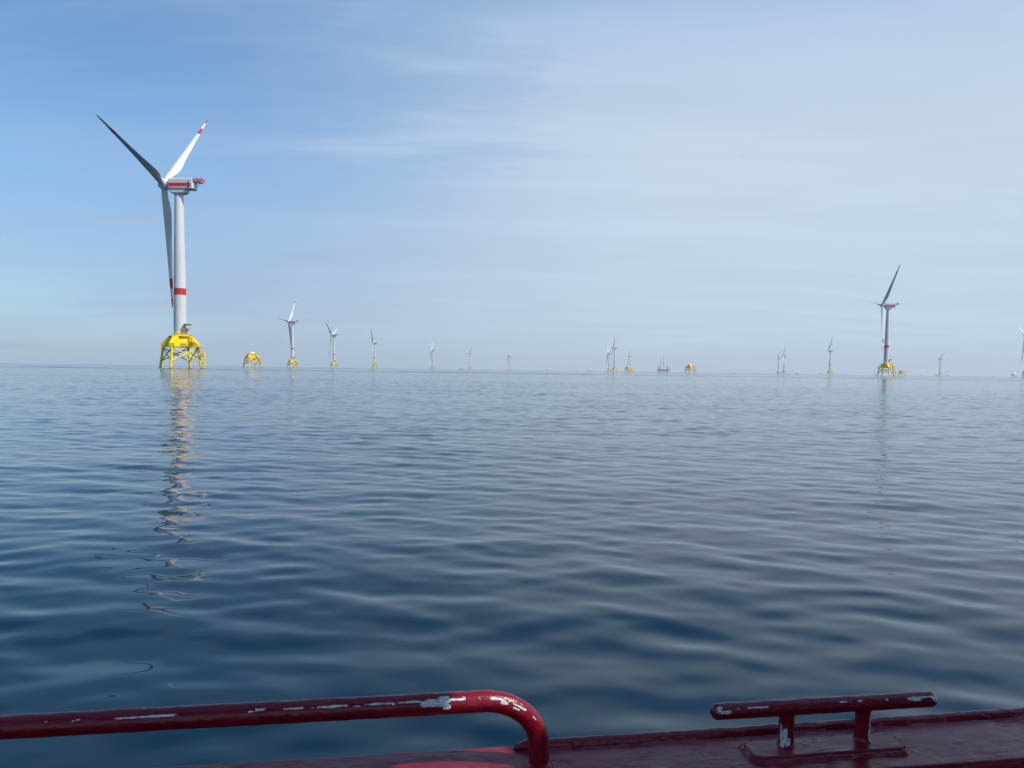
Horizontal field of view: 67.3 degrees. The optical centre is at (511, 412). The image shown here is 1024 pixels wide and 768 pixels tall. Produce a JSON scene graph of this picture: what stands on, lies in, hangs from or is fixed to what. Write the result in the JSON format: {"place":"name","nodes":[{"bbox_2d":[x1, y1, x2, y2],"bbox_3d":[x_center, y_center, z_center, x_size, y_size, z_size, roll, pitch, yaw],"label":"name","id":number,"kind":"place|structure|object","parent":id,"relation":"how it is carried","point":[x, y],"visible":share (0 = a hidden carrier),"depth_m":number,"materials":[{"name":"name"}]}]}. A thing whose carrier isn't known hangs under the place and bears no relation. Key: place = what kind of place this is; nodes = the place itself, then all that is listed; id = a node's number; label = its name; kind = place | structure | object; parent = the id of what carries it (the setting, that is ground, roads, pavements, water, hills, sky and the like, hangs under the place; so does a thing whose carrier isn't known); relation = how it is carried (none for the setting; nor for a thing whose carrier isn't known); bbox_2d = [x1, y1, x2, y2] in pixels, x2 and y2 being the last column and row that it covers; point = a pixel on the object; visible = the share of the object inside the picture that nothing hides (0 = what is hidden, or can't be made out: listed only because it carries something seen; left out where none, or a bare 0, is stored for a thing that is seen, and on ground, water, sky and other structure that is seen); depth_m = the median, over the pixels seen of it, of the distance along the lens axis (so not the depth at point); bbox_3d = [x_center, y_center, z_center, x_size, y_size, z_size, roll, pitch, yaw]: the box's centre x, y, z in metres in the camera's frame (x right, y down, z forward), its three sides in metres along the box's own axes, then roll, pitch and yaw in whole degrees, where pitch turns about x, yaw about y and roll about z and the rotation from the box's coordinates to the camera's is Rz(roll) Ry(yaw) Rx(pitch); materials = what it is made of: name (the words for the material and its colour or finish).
{"place":"outdoors","nodes":[
{"label":"outdoors","id":0,"kind":"place"},
{"bbox_2d":[0,363,1023,767],"bbox_3d":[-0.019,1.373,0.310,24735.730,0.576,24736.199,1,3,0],"label":"sea","id":1,"kind":"structure","parent":0,"point":[576,553],"depth_m":6.89,"materials":[{"name":"blue liquid"}]},
{"bbox_2d":[97,115,207,368],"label":"wind turbine","id":2,"kind":"object","parent":1,"relation":"in","point":[179,188],"visible":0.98,"depth_m":411.61,"materials":[{"name":"grey paint"}]},
{"bbox_2d":[243,352,261,367],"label":"jacket foundation","id":3,"kind":"object","parent":1,"relation":"in","point":[251,355],"visible":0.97,"depth_m":1005.65,"materials":[{"name":"yellow paint"}]},
{"bbox_2d":[281,297,298,367],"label":"wind turbine","id":4,"kind":"object","parent":1,"relation":"in","point":[291,328],"visible":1,"depth_m":1644.03,"materials":[{"name":"yellow paint"}]},
{"bbox_2d":[325,321,338,367],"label":"wind turbine","id":5,"kind":"object","parent":1,"relation":"in","point":[333,335],"visible":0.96,"depth_m":2295.15,"materials":[{"name":"yellow paint"}]},
{"bbox_2d":[370,332,377,368],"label":"wind turbine","id":6,"kind":"object","parent":1,"relation":"in","point":[374,364],"visible":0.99,"depth_m":2936.00,"materials":[{"name":"grey paint"}]},
{"bbox_2d":[430,340,434,368],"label":"wind turbine","id":7,"kind":"object","parent":1,"relation":"in","point":[432,366],"visible":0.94,"depth_m":4003.85,"materials":[{"name":"yellow paint"}]},
{"bbox_2d":[467,347,471,367],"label":"wind turbine","id":8,"kind":"object","parent":1,"relation":"in","point":[470,358],"visible":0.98,"depth_m":4642.76,"materials":[{"name":"yellow paint"}]},
{"bbox_2d":[0,690,1023,767],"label":"boat","id":9,"kind":"object","parent":1,"relation":"on","point":[991,738],"visible":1,"depth_m":1.96,"materials":[{"name":"red paint"}]},
{"bbox_2d":[606,351,610,370],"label":"wind turbine","id":10,"kind":"object","parent":1,"relation":"in","point":[609,368],"visible":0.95,"depth_m":4166.13,"materials":[{"name":"white paint"}]},
{"bbox_2d":[611,340,617,371],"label":"wind turbine","id":11,"kind":"object","parent":1,"relation":"in","point":[614,366],"visible":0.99,"depth_m":3188.42,"materials":[{"name":"yellow paint"}]},
{"bbox_2d":[657,363,669,371],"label":"jack up vessel","id":12,"kind":"object","parent":1,"relation":"on","point":[663,370],"visible":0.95,"depth_m":4456.69,"materials":[{"name":"red paint"}]},
{"bbox_2d":[684,364,695,372],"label":"jacket foundation","id":13,"kind":"object","parent":1,"relation":"in","point":[689,366],"visible":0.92,"depth_m":1707.54,"materials":[{"name":"yellow paint"}]},
{"bbox_2d":[776,351,780,373],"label":"wind turbine","id":14,"kind":"object","parent":1,"relation":"in","point":[778,371],"visible":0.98,"depth_m":4813.77,"materials":[{"name":"white paint"}]},
{"bbox_2d":[781,344,786,373],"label":"wind turbine","id":15,"kind":"object","parent":1,"relation":"in","point":[783,355],"visible":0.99,"depth_m":4103.70,"materials":[{"name":"white paint"}]},
{"bbox_2d":[825,337,833,374],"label":"wind turbine","id":16,"kind":"object","parent":1,"relation":"in","point":[829,364],"visible":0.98,"depth_m":3158.62,"materials":[{"name":"white paint"}]},
{"bbox_2d":[868,265,899,375],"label":"wind turbine","id":17,"kind":"object","parent":1,"relation":"in","point":[887,307],"visible":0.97,"depth_m":1066.80,"materials":[{"name":"grey paint"}]},
{"bbox_2d":[938,352,944,375],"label":"wind turbine","id":18,"kind":"object","parent":1,"relation":"in","point":[940,358],"visible":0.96,"depth_m":4315.94,"materials":[{"name":"white paint"}]},
{"bbox_2d":[1017,325,1023,377],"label":"wind turbine","id":19,"kind":"object","parent":1,"relation":"in","point":[1023,350],"visible":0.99,"depth_m":1805.02,"materials":[{"name":"white paint"}]},
{"bbox_2d":[0,0,1023,376],"label":"sky","id":20,"kind":"structure","parent":0,"point":[712,186],"materials":[{"name":"blue"}]}
]}

